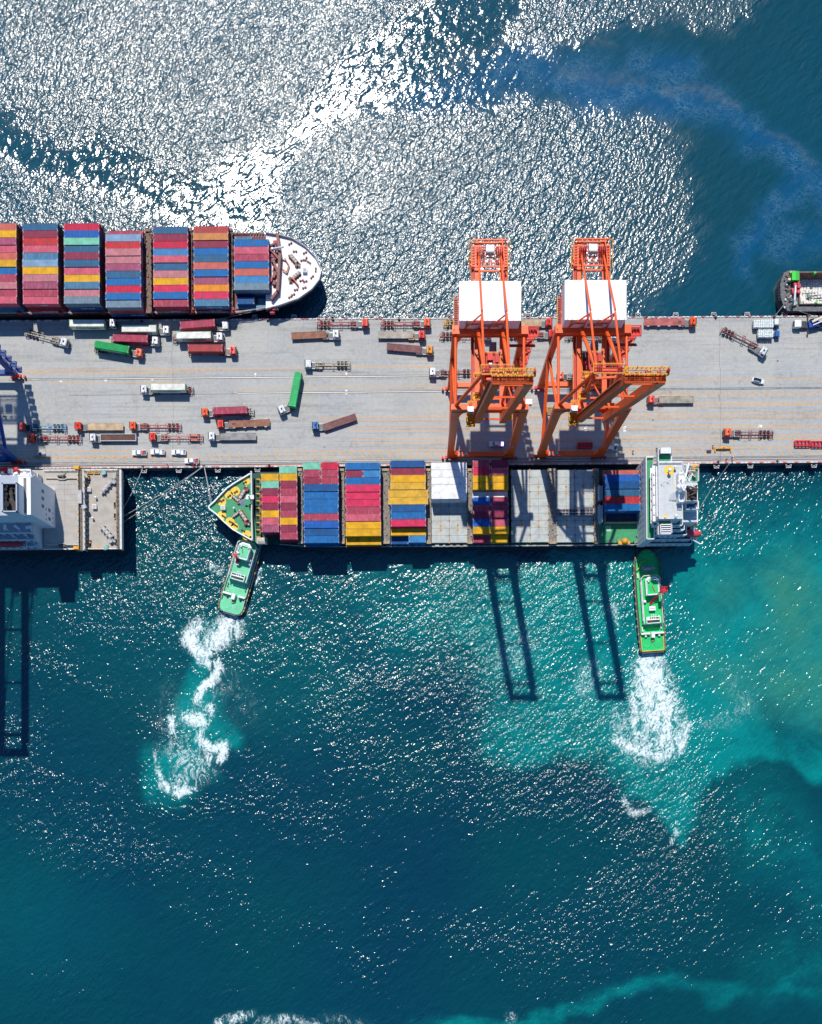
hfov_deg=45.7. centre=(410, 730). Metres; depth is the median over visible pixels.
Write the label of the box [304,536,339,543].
shipping container
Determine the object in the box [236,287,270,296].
shipping container
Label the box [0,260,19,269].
shipping container
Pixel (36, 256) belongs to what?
shipping container
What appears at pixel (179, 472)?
dock fender
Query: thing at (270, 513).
shipping container
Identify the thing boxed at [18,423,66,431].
container lorry
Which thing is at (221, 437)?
flatbed lorry
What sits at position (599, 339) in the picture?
container lorry
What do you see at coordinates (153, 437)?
container lorry
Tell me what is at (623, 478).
shipping container
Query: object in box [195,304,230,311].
shipping container
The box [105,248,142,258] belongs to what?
shipping container
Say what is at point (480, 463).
shipping container
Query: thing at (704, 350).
quay
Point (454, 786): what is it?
water
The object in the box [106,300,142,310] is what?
shipping container
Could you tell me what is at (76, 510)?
container ship
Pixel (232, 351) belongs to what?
container lorry
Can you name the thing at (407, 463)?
shipping container
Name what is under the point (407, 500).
shipping container
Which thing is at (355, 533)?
shipping container
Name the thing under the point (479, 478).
shipping container
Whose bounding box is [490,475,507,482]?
shipping container
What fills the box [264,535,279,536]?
shipping container
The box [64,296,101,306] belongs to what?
shipping container
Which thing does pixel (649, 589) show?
harbour tug
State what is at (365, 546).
shipping container
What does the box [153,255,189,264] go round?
shipping container
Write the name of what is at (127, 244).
shipping container
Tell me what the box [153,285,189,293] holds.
shipping container
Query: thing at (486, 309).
gantry crane
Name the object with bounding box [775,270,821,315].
cargo ship
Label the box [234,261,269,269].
shipping container
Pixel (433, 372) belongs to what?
container lorry
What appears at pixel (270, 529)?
shipping container
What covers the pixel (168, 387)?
shipping container
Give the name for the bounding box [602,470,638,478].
shipping container
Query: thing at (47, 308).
shipping container
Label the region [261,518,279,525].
shipping container
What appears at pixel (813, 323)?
mobile crane
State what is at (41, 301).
shipping container
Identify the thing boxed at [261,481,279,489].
shipping container
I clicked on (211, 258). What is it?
shipping container
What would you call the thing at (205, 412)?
container lorry
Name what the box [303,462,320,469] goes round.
shipping container
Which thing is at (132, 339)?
shipping container
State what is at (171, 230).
shipping container
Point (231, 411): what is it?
shipping container
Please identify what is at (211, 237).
shipping container
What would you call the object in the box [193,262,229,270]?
shipping container
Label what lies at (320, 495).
shipping container
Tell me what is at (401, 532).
shipping container
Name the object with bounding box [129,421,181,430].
container lorry
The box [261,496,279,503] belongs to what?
shipping container
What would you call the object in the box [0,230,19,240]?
shipping container
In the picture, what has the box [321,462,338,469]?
shipping container
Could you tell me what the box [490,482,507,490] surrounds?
shipping container
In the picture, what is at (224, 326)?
container lorry
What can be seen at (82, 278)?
shipping container
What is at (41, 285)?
shipping container
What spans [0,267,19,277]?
shipping container
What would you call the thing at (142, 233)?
shipping container
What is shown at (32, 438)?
container lorry
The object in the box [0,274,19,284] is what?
shipping container
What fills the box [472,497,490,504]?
shipping container
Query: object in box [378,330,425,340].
flatbed lorry
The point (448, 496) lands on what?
shipping container
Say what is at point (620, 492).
shipping container
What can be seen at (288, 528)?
shipping container
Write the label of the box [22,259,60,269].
shipping container
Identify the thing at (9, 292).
shipping container
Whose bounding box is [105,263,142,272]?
shipping container
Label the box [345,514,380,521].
shipping container
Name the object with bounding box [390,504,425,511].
shipping container
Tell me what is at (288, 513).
shipping container
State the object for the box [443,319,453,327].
container lorry
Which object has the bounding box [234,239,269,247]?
shipping container
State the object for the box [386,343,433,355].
flatbed lorry
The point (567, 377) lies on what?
container lorry
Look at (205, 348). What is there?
shipping container
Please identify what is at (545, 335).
container lorry
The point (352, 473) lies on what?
shipping container
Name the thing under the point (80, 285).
shipping container
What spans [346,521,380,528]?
shipping container
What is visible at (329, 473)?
shipping container
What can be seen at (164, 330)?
container lorry
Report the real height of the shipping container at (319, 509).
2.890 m
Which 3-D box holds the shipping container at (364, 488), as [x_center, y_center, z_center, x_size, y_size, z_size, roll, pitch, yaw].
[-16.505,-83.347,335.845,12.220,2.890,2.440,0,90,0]
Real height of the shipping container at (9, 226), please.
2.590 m
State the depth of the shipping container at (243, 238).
339.95 m
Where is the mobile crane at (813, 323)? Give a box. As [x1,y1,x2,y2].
[792,315,821,336]
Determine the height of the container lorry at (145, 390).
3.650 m
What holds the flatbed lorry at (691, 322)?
on the quay
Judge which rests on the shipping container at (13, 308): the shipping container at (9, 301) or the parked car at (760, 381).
the shipping container at (9, 301)
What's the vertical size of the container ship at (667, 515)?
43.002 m
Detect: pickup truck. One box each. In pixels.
[132,450,146,455]
[150,449,164,454]
[171,449,185,455]
[184,457,198,463]
[489,441,503,446]
[607,445,616,450]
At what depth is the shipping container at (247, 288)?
337.05 m
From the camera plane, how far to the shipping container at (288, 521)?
334.75 m
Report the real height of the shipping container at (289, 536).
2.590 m
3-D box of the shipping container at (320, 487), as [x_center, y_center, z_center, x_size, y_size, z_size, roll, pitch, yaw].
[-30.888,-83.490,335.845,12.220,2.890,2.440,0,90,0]
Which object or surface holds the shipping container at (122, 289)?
on the shipping container
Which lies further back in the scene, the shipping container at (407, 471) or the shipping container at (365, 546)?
the shipping container at (365, 546)
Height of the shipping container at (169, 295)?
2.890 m
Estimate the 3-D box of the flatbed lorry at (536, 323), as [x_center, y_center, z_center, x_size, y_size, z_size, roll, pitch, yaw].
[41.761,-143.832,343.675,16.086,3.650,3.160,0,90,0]
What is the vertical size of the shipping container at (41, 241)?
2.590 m
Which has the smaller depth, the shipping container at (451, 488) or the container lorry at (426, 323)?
the shipping container at (451, 488)
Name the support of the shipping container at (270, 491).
on the container ship at (667, 515)
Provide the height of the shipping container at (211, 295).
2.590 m
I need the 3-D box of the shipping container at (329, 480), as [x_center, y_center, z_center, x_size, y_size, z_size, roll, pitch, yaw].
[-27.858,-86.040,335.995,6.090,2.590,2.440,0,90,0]
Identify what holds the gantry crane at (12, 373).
on the quay
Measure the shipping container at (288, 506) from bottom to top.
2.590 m
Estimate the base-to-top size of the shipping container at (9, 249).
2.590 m
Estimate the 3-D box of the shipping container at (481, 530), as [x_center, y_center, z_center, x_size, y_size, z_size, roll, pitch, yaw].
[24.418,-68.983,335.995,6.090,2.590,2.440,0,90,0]
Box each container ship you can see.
[0,225,321,319]
[0,466,125,555]
[208,448,701,550]
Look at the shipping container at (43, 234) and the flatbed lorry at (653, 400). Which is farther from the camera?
the flatbed lorry at (653, 400)
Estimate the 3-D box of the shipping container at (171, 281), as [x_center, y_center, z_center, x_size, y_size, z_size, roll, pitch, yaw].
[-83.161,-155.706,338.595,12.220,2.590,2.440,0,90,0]
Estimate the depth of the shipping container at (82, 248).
334.75 m
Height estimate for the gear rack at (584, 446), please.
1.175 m
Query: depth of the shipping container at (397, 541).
339.95 m
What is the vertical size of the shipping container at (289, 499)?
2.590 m
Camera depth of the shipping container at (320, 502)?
334.75 m
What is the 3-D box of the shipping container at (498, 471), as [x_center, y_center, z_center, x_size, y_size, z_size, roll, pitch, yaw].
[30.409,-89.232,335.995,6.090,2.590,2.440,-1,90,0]
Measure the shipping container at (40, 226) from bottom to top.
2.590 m
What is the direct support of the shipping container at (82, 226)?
on the shipping container
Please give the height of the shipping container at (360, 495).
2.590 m
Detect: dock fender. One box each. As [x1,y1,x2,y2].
[176,469,182,474]
[783,464,791,469]
[808,464,816,469]
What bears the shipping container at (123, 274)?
on the shipping container
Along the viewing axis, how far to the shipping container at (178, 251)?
337.35 m
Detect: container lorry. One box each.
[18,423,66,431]
[24,328,70,348]
[27,434,81,442]
[68,319,117,329]
[94,348,144,358]
[111,337,160,346]
[119,326,170,335]
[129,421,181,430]
[140,385,193,394]
[149,432,202,441]
[172,332,223,342]
[179,321,229,331]
[188,346,236,356]
[201,408,253,417]
[277,388,296,414]
[304,359,350,369]
[317,318,368,328]
[380,318,430,328]
[429,368,470,377]
[439,332,490,340]
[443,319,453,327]
[510,329,553,339]
[556,372,600,381]
[565,337,616,340]
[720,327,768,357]
[722,428,773,437]
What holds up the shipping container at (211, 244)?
on the shipping container
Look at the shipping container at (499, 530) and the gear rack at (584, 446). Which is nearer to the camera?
the shipping container at (499, 530)
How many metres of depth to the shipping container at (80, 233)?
334.45 m
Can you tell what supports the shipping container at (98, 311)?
on the container ship at (296, 274)
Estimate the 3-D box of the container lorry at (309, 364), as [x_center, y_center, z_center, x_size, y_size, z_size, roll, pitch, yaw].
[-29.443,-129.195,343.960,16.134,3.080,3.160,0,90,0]
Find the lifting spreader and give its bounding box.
[714,447,730,451]
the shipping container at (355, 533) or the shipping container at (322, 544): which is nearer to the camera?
the shipping container at (355, 533)
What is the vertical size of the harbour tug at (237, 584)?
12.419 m
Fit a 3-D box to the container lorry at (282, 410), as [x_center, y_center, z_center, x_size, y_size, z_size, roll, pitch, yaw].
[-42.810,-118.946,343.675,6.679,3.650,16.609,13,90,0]
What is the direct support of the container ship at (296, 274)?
on the water
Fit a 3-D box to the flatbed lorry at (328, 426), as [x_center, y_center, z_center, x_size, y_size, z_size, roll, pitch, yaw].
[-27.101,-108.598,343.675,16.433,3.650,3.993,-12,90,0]
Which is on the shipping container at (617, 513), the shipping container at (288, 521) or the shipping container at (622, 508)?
the shipping container at (622, 508)
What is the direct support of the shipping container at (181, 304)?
on the shipping container at (174, 310)
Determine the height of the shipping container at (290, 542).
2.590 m
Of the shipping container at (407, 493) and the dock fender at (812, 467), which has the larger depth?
the dock fender at (812, 467)
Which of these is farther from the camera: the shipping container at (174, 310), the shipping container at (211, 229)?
the shipping container at (174, 310)
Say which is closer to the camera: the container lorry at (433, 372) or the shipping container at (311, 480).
the shipping container at (311, 480)
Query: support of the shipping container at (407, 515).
on the shipping container
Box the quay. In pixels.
[0,316,821,470]
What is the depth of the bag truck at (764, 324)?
343.19 m
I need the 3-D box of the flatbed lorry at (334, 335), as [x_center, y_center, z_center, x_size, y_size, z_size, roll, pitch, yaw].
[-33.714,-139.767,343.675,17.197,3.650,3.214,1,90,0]
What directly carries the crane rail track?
on the quay
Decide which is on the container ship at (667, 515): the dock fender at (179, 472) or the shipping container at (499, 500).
the shipping container at (499, 500)
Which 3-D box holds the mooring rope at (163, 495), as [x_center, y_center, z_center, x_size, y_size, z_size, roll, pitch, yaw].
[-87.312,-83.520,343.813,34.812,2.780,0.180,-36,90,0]
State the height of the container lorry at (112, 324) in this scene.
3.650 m
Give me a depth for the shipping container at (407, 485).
334.45 m
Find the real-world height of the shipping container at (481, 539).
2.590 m
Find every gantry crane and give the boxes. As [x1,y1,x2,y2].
[0,345,25,463]
[442,238,538,458]
[531,237,670,458]
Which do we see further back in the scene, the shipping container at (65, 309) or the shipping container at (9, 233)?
the shipping container at (65, 309)
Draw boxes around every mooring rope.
[124,466,203,521]
[124,467,201,515]
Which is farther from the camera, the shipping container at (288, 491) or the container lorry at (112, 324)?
the container lorry at (112, 324)
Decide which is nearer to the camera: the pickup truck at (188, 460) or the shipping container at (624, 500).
the shipping container at (624, 500)
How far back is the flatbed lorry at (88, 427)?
344.08 m
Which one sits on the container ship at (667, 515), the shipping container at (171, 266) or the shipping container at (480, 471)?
the shipping container at (480, 471)
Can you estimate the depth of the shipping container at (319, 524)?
334.45 m
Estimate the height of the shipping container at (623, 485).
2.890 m
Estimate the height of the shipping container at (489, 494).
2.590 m
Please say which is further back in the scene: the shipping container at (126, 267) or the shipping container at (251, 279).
the shipping container at (251, 279)
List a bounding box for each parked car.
[33,451,44,457]
[752,377,764,384]
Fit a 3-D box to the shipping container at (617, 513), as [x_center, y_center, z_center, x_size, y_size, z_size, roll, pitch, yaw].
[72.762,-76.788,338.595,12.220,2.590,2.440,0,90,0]
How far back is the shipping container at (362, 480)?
334.75 m
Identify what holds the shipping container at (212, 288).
on the shipping container
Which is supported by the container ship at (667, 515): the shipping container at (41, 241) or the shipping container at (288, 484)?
the shipping container at (288, 484)
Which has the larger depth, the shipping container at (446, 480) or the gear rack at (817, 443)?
the gear rack at (817, 443)
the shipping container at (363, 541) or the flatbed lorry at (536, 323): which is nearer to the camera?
the shipping container at (363, 541)
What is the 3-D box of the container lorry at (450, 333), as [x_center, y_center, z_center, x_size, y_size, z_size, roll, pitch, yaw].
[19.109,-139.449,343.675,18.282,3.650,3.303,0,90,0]
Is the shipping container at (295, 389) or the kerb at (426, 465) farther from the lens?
the kerb at (426, 465)
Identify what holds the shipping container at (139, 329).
on the container lorry at (164, 330)
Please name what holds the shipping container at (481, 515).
on the container ship at (667, 515)
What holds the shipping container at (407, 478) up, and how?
on the shipping container
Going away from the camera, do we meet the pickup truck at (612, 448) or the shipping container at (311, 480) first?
the shipping container at (311, 480)
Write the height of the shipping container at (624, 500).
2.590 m
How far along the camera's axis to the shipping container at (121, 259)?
334.75 m
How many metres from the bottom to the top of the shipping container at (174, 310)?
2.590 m
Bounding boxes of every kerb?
[0,315,817,321]
[20,461,820,468]
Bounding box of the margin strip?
[2,459,821,467]
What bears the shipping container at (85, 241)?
on the shipping container
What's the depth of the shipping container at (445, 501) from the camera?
338.69 m
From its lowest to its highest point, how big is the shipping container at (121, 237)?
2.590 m
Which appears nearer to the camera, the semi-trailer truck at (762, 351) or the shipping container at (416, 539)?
the shipping container at (416, 539)
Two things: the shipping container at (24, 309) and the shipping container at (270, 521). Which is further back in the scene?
the shipping container at (24, 309)
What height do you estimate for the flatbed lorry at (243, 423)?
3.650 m
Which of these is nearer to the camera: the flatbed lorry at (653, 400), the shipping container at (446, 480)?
the shipping container at (446, 480)
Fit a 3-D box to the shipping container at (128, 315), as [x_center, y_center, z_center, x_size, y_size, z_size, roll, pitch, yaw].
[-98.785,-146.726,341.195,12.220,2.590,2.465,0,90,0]
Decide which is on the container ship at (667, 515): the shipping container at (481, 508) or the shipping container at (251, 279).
the shipping container at (481, 508)
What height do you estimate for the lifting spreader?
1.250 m
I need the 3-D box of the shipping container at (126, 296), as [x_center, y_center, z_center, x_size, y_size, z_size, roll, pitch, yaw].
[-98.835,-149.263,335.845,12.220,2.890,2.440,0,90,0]
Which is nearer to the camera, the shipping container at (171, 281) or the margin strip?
the shipping container at (171, 281)
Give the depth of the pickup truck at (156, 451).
344.44 m
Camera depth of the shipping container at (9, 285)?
334.45 m
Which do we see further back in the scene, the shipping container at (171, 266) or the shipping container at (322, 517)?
the shipping container at (171, 266)
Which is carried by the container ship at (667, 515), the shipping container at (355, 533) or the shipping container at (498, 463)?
the shipping container at (498, 463)
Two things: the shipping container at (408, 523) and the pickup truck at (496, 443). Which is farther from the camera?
the pickup truck at (496, 443)
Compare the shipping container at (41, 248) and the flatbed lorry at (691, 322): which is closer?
the shipping container at (41, 248)
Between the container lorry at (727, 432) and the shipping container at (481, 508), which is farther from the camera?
the container lorry at (727, 432)
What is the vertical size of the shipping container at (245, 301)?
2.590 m
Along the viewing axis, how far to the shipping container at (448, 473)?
334.75 m
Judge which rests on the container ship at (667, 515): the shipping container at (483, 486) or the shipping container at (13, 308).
the shipping container at (483, 486)
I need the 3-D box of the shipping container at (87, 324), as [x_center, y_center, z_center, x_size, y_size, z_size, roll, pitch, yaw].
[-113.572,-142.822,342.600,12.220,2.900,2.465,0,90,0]
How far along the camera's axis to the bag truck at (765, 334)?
343.27 m
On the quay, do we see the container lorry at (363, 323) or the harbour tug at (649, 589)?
the container lorry at (363, 323)
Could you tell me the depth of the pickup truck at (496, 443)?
344.46 m
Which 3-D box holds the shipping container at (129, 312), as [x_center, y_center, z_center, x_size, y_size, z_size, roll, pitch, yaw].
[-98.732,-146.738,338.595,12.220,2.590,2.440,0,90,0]
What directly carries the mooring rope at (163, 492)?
attached to the container ship at (76, 510)
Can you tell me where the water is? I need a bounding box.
[0,0,821,1023]
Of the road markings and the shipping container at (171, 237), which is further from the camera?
the road markings
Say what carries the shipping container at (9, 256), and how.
on the shipping container
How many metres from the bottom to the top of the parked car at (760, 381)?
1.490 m
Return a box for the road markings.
[11,367,821,462]
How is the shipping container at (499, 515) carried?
on the container ship at (667, 515)
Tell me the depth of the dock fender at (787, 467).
346.97 m
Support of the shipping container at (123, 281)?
on the shipping container
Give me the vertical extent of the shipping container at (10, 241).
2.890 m
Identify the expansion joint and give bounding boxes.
[172,368,720,461]
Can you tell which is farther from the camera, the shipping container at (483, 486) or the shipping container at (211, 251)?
the shipping container at (211, 251)
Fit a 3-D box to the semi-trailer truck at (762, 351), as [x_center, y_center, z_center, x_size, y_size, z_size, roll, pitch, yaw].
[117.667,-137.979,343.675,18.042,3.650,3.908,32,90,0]
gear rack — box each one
[577,442,592,448]
[794,440,810,446]
[810,441,821,446]
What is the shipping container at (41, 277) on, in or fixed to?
on the shipping container
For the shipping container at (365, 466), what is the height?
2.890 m
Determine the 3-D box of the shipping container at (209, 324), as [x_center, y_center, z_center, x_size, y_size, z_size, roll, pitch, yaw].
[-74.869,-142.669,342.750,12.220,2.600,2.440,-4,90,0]
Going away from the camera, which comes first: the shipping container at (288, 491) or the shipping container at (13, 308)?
the shipping container at (288, 491)
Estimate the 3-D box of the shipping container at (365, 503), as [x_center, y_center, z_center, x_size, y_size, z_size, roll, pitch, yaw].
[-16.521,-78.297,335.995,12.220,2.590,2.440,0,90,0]
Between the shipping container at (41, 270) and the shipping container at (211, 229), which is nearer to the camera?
the shipping container at (41, 270)
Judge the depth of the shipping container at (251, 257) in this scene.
337.35 m
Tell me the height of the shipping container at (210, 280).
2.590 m
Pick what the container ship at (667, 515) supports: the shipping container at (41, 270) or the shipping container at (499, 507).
the shipping container at (499, 507)
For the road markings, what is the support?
on the quay
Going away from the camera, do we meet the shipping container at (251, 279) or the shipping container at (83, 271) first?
the shipping container at (83, 271)
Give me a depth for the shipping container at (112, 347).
341.50 m
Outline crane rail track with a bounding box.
[0,375,821,466]
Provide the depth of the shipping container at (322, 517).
334.45 m
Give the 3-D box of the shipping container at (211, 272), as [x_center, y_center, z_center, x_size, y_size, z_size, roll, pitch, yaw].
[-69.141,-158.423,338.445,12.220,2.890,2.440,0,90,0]
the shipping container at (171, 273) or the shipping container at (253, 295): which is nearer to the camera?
the shipping container at (171, 273)
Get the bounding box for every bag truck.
[752,319,779,328]
[757,329,779,338]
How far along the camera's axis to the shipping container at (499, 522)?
334.75 m
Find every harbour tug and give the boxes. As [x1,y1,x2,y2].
[218,535,262,615]
[632,548,668,653]
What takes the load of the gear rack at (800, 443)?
on the quay
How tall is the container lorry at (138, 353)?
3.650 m
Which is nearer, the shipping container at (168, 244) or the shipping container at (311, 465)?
the shipping container at (311, 465)
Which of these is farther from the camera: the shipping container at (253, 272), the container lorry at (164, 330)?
the container lorry at (164, 330)
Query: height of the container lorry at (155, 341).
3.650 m
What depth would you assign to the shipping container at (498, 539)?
337.35 m
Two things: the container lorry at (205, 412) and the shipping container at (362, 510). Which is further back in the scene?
the container lorry at (205, 412)
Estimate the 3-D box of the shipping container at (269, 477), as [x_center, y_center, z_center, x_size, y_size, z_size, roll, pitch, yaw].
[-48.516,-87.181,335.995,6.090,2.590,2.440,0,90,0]
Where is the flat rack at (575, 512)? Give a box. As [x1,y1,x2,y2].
[558,508,593,515]
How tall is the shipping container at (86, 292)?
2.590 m
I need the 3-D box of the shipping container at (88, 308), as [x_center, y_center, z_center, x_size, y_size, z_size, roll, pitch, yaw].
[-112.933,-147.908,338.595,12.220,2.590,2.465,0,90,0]
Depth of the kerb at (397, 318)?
345.20 m
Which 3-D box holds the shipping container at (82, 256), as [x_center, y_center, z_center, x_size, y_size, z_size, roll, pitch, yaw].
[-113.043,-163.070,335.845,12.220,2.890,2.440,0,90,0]
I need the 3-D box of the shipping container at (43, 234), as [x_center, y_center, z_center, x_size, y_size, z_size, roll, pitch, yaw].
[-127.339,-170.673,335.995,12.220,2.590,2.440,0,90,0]
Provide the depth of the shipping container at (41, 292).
334.75 m
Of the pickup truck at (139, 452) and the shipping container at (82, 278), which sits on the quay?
the pickup truck at (139, 452)
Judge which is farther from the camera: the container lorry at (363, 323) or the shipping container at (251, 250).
the container lorry at (363, 323)
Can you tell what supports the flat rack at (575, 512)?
on the container ship at (667, 515)
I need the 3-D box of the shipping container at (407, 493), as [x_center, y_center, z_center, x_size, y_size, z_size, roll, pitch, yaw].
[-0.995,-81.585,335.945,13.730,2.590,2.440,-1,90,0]
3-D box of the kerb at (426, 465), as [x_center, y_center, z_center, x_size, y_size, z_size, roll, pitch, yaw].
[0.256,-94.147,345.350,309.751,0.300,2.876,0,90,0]
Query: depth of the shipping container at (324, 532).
334.75 m
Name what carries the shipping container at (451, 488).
on the shipping container
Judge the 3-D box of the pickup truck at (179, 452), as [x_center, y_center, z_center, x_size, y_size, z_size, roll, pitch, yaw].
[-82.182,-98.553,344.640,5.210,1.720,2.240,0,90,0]
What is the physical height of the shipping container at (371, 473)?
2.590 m
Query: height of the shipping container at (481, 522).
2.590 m
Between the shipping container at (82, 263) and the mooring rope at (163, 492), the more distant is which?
the mooring rope at (163, 492)
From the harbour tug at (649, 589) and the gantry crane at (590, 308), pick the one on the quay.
the gantry crane at (590, 308)
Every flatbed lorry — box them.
[74,422,122,431]
[89,433,135,442]
[208,432,255,441]
[217,418,269,429]
[291,330,339,340]
[312,413,356,430]
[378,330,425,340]
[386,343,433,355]
[521,318,551,328]
[644,317,696,327]
[646,395,693,404]
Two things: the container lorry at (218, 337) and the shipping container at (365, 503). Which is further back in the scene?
the container lorry at (218, 337)
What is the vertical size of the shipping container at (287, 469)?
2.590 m
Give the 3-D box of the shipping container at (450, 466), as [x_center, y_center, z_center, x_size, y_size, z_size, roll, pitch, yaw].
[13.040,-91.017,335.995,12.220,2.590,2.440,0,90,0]
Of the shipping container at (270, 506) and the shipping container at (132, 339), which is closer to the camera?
the shipping container at (270, 506)
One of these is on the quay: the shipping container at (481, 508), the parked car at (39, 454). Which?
the parked car at (39, 454)
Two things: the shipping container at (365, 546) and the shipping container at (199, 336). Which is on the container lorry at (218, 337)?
the shipping container at (199, 336)
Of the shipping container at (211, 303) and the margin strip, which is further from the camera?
the margin strip
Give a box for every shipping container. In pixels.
[0,223,19,233]
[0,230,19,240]
[0,237,19,248]
[0,245,19,255]
[0,253,19,262]
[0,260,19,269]
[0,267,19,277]
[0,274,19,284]
[0,282,19,291]
[0,289,19,298]
[0,296,19,306]
[0,300,22,309]
[0,305,25,313]
[22,223,60,233]
[22,253,60,262]
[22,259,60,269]
[22,282,60,291]
[23,230,60,240]
[23,238,60,247]
[23,245,60,255]
[23,267,60,276]
[23,274,60,284]
[23,289,60,298]
[23,297,60,306]
[26,301,63,309]
[29,304,66,313]
[64,223,101,233]
[64,230,101,240]
[64,237,101,248]
[64,245,101,255]
[64,252,101,262]
[64,260,101,269]
[64,267,101,276]
[64,275,101,283]
[64,282,101,291]
[64,289,101,298]
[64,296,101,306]
[67,300,104,310]
[69,320,106,329]
[71,305,106,313]
[94,340,130,355]
[105,234,142,244]
[105,241,142,250]
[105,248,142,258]
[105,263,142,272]
[105,271,142,279]
[105,292,142,301]
[106,256,142,265]
[106,278,142,287]
[106,285,142,294]
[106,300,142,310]
[108,230,144,240]
[109,304,144,313]
[111,307,146,316]
[113,334,149,344]
[121,325,157,334]
[150,383,186,392]
[153,226,189,236]
[153,234,189,243]
[153,241,189,250]
[153,248,189,257]
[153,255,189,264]
[153,263,189,272]
[153,270,189,279]
[153,278,189,286]
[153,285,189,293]
[153,292,189,300]
[153,299,189,309]
[156,303,190,311]
[176,331,212,341]
[180,319,215,331]
[188,344,223,353]
[193,226,229,236]
[193,233,229,242]
[193,241,229,249]
[193,248,229,256]
[193,255,229,263]
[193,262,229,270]
[193,269,229,278]
[193,277,229,285]
[193,292,229,299]
[194,284,229,293]
[194,299,229,308]
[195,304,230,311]
[212,406,247,416]
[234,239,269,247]
[234,247,269,255]
[234,254,269,262]
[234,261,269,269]
[234,268,269,276]
[234,276,269,284]
[234,283,269,293]
[235,237,252,238]
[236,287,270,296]
[237,297,254,306]
[261,474,279,481]
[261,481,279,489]
[261,488,279,496]
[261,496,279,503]
[261,503,279,510]
[261,510,279,518]
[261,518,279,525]
[261,525,279,533]
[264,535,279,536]
[279,466,297,474]
[279,473,297,480]
[280,481,297,488]
[280,488,297,495]
[280,495,297,502]
[280,503,297,509]
[280,510,297,517]
[280,518,297,524]
[280,525,297,531]
[280,532,298,540]
[282,542,297,543]
[288,371,301,408]
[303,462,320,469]
[303,470,320,476]
[303,477,320,483]
[303,484,338,491]
[303,492,338,498]
[303,499,338,505]
[303,506,338,513]
[303,513,338,520]
[303,521,339,529]
[304,528,339,536]
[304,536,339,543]
[304,544,339,545]
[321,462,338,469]
[321,470,338,476]
[321,477,338,483]
[345,462,380,469]
[345,470,362,477]
[345,477,380,484]
[345,484,380,491]
[345,492,380,499]
[345,499,380,506]
[345,507,380,513]
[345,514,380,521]
[345,529,380,537]
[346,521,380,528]
[346,538,381,545]
[347,539,381,547]
[363,470,380,477]
[388,490,427,496]
[388,497,427,505]
[390,460,425,467]
[390,468,425,474]
[390,475,425,481]
[390,482,425,489]
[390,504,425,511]
[390,512,425,518]
[391,519,425,527]
[391,528,425,536]
[391,537,407,545]
[408,535,425,543]
[431,462,466,469]
[431,470,466,476]
[431,477,466,485]
[431,484,466,491]
[431,492,466,500]
[431,501,466,502]
[472,460,489,467]
[472,468,489,474]
[472,475,489,483]
[472,482,489,491]
[472,491,507,498]
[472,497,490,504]
[472,504,490,512]
[472,512,490,520]
[472,519,490,527]
[472,535,489,543]
[473,527,490,534]
[490,460,507,467]
[490,468,507,474]
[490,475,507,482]
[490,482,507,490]
[490,519,508,526]
[490,535,507,543]
[491,497,508,503]
[491,504,508,511]
[491,512,508,518]
[491,526,508,534]
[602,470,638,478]
[603,474,639,483]
[603,496,639,505]
[603,506,637,513]
[604,481,640,489]
[604,489,640,496]
[604,504,640,512]
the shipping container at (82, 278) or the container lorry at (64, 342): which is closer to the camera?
the shipping container at (82, 278)
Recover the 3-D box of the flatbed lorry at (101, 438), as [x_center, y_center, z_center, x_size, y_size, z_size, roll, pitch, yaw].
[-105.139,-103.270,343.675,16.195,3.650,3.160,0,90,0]
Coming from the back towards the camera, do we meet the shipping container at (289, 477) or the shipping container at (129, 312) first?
the shipping container at (129, 312)
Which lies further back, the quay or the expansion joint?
the quay
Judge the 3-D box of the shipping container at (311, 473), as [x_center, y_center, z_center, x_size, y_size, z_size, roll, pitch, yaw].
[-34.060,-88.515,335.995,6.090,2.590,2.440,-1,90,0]

